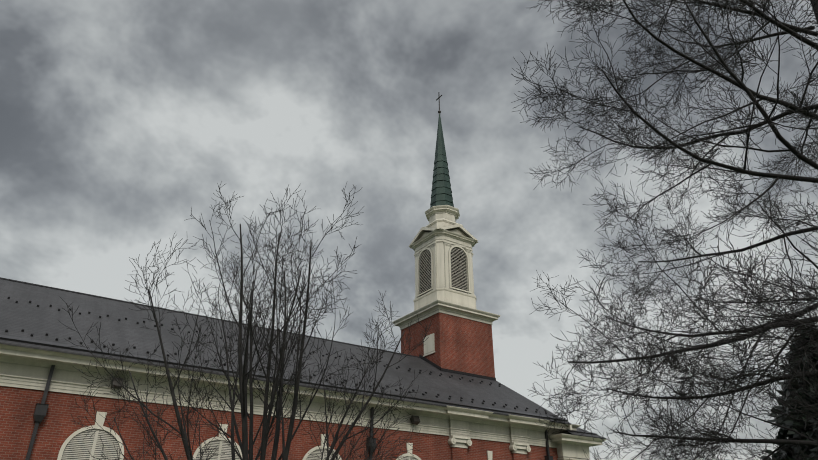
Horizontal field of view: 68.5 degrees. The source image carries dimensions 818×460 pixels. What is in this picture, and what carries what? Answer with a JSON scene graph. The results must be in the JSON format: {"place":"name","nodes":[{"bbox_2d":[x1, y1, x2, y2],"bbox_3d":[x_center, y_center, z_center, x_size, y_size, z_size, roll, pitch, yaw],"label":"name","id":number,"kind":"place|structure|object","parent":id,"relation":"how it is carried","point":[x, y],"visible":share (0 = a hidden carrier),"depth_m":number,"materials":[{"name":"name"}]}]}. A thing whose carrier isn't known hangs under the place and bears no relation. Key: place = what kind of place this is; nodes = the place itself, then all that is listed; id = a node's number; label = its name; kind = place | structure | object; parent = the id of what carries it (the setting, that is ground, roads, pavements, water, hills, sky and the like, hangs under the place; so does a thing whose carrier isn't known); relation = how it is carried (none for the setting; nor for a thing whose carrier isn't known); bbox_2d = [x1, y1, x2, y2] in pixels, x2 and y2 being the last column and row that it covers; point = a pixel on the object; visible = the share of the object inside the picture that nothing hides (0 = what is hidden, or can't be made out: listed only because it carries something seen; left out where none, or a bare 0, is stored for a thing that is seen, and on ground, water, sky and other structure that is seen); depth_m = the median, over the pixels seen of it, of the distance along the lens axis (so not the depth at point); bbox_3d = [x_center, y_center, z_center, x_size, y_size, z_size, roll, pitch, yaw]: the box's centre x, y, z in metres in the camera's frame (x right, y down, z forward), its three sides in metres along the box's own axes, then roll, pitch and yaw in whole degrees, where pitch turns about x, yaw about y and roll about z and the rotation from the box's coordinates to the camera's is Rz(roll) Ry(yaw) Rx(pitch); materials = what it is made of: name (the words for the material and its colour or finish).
{"place":"outdoors","nodes":[
{"label":"outdoors","id":0,"kind":"place"},
{"bbox_2d":[61,429,416,459],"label":"arched windows","id":1,"kind":"structure","parent":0,"point":[90,448],"depth_m":21.17,"materials":[{"name":"grey glass"}]},
{"bbox_2d":[0,0,817,459],"label":"sky","id":2,"kind":"structure","parent":0,"point":[119,119],"materials":[{"name":"grey"}]},
{"bbox_2d":[548,433,605,459],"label":"portico entablature","id":3,"kind":"structure","parent":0,"point":[572,447],"depth_m":33.40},
{"bbox_2d":[563,428,606,438],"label":"roof","id":4,"kind":"structure","parent":3,"relation":"on","point":[584,434],"depth_m":33.91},
{"bbox_2d":[566,429,596,434],"bbox_3d":[9.742,11.421,33.928,2.350,0.179,0.206,18,-32,-30],"label":"gutter","id":5,"kind":"object","parent":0,"point":[578,431],"visible":0.64,"depth_m":33.88,"materials":[{"name":"grey metal"}]},
{"label":"ground","id":6,"kind":"structure","parent":0,"visible":0},
{"bbox_2d":[58,181,433,459],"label":"bare tree","id":7,"kind":"object","parent":6,"relation":"on","point":[243,373],"visible":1,"depth_m":10.41,"materials":[{"name":"brown plant"}]},
{"bbox_2d":[0,386,557,459],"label":"nave brick walls","id":8,"kind":"structure","parent":6,"relation":"on","point":[17,410],"depth_m":22.43,"materials":[{"name":"red brick"}]},
{"bbox_2d":[50,418,497,459],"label":"window arches","id":9,"kind":"structure","parent":8,"relation":"in","point":[64,436],"depth_m":21.70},
{"bbox_2d":[57,411,491,459],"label":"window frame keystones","id":10,"kind":"object","parent":8,"relation":"attached to","point":[100,419],"depth_m":22.71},
{"bbox_2d":[0,279,570,424],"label":"roof","id":11,"kind":"structure","parent":8,"relation":"on","point":[41,321],"depth_m":27.62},
{"bbox_2d":[0,277,419,357],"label":"roof ridge cap","id":12,"kind":"object","parent":11,"relation":"on","point":[176,311],"visible":0.43,"depth_m":30.55,"materials":[{"name":"grey metal"}]},
{"bbox_2d":[5,297,546,413],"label":"snow guards","id":13,"kind":"object","parent":11,"relation":"on","point":[134,347],"visible":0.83,"depth_m":27.82,"materials":[{"name":"black metal"}]},
{"bbox_2d":[419,354,495,380],"bbox_3d":[3.173,9.123,39.155,4.510,1.898,2.255,18,-32,-30],"label":"roof flashing","id":14,"kind":"object","parent":11,"relation":"on","point":[454,371],"visible":0.57,"depth_m":38.05,"materials":[{"name":"black metal"}]},
{"bbox_2d":[25,365,552,459],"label":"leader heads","id":15,"kind":"object","parent":8,"relation":"attached to","point":[40,411],"visible":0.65,"depth_m":20.51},
{"bbox_2d":[0,344,579,447],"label":"cornice","id":16,"kind":"structure","parent":8,"relation":"attached to","point":[25,367],"depth_m":24.27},
{"bbox_2d":[111,377,419,424],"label":"floodlights","id":17,"kind":"object","parent":16,"relation":"attached to","point":[412,418],"visible":0.83,"depth_m":21.93,"materials":[{"name":"brown metal"}]},
{"bbox_2d":[0,335,567,421],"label":"built in gutter","id":18,"kind":"object","parent":16,"relation":"on","point":[42,343],"visible":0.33,"depth_m":23.63,"materials":[{"name":"white metal"}]},
{"bbox_2d":[401,312,494,377],"bbox_3d":[2.536,10.130,39.681,4.450,7.920,4.450,18,-32,-30],"label":"brick tower base","id":19,"kind":"object","parent":8,"relation":"on","point":[463,345],"visible":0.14,"depth_m":39.05,"materials":[{"name":"red brick"}]},
{"bbox_2d":[423,333,434,356],"bbox_3d":[1.283,7.390,38.669,0.060,1.290,1.260,18,-32,-30],"label":"wall panel","id":20,"kind":"object","parent":19,"relation":"attached to","point":[429,345],"visible":0.91,"depth_m":38.58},
{"bbox_2d":[392,205,500,329],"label":"belfry","id":21,"kind":"object","parent":19,"relation":"on","point":[441,233],"visible":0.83,"depth_m":41.83,"materials":[{"name":"paint"}]},
{"bbox_2d":[430,114,453,207],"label":"spire","id":22,"kind":"object","parent":21,"relation":"on","point":[441,193],"visible":0.88,"depth_m":46.47,"materials":[{"name":"green metal"}]},
{"bbox_2d":[436,92,441,113],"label":"cross","id":23,"kind":"object","parent":22,"relation":"on","point":[439,111],"visible":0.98,"depth_m":50.51,"materials":[{"name":"black metal"}]},
{"bbox_2d":[420,248,466,293],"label":"dark belfry chamber","id":24,"kind":"object","parent":21,"relation":"in","point":[452,265],"visible":0.33,"depth_m":42.18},
{"bbox_2d":[417,245,470,296],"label":"belfry arch frames","id":25,"kind":"structure","parent":21,"relation":"attached to","point":[431,288],"depth_m":42.00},
{"bbox_2d":[418,248,468,292],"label":"louvers","id":26,"kind":"object","parent":25,"relation":"in","point":[451,270],"visible":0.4,"depth_m":42.11,"materials":[{"name":"grey wood"}]},
{"bbox_2d":[448,435,530,453],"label":"pilaster capitals","id":27,"kind":"object","parent":8,"relation":"attached to","point":[465,442],"visible":1,"depth_m":29.87,"materials":[{"name":"white paint"}]},
{"bbox_2d":[511,0,817,459],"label":"bare tree","id":28,"kind":"object","parent":6,"relation":"on","point":[786,321],"visible":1,"depth_m":10.83,"materials":[{"name":"brown plant"}]},
{"bbox_2d":[760,323,817,459],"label":"evergreen","id":29,"kind":"object","parent":6,"relation":"on","point":[785,433],"visible":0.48,"depth_m":11.48,"materials":[{"name":"green plant"}]}
]}

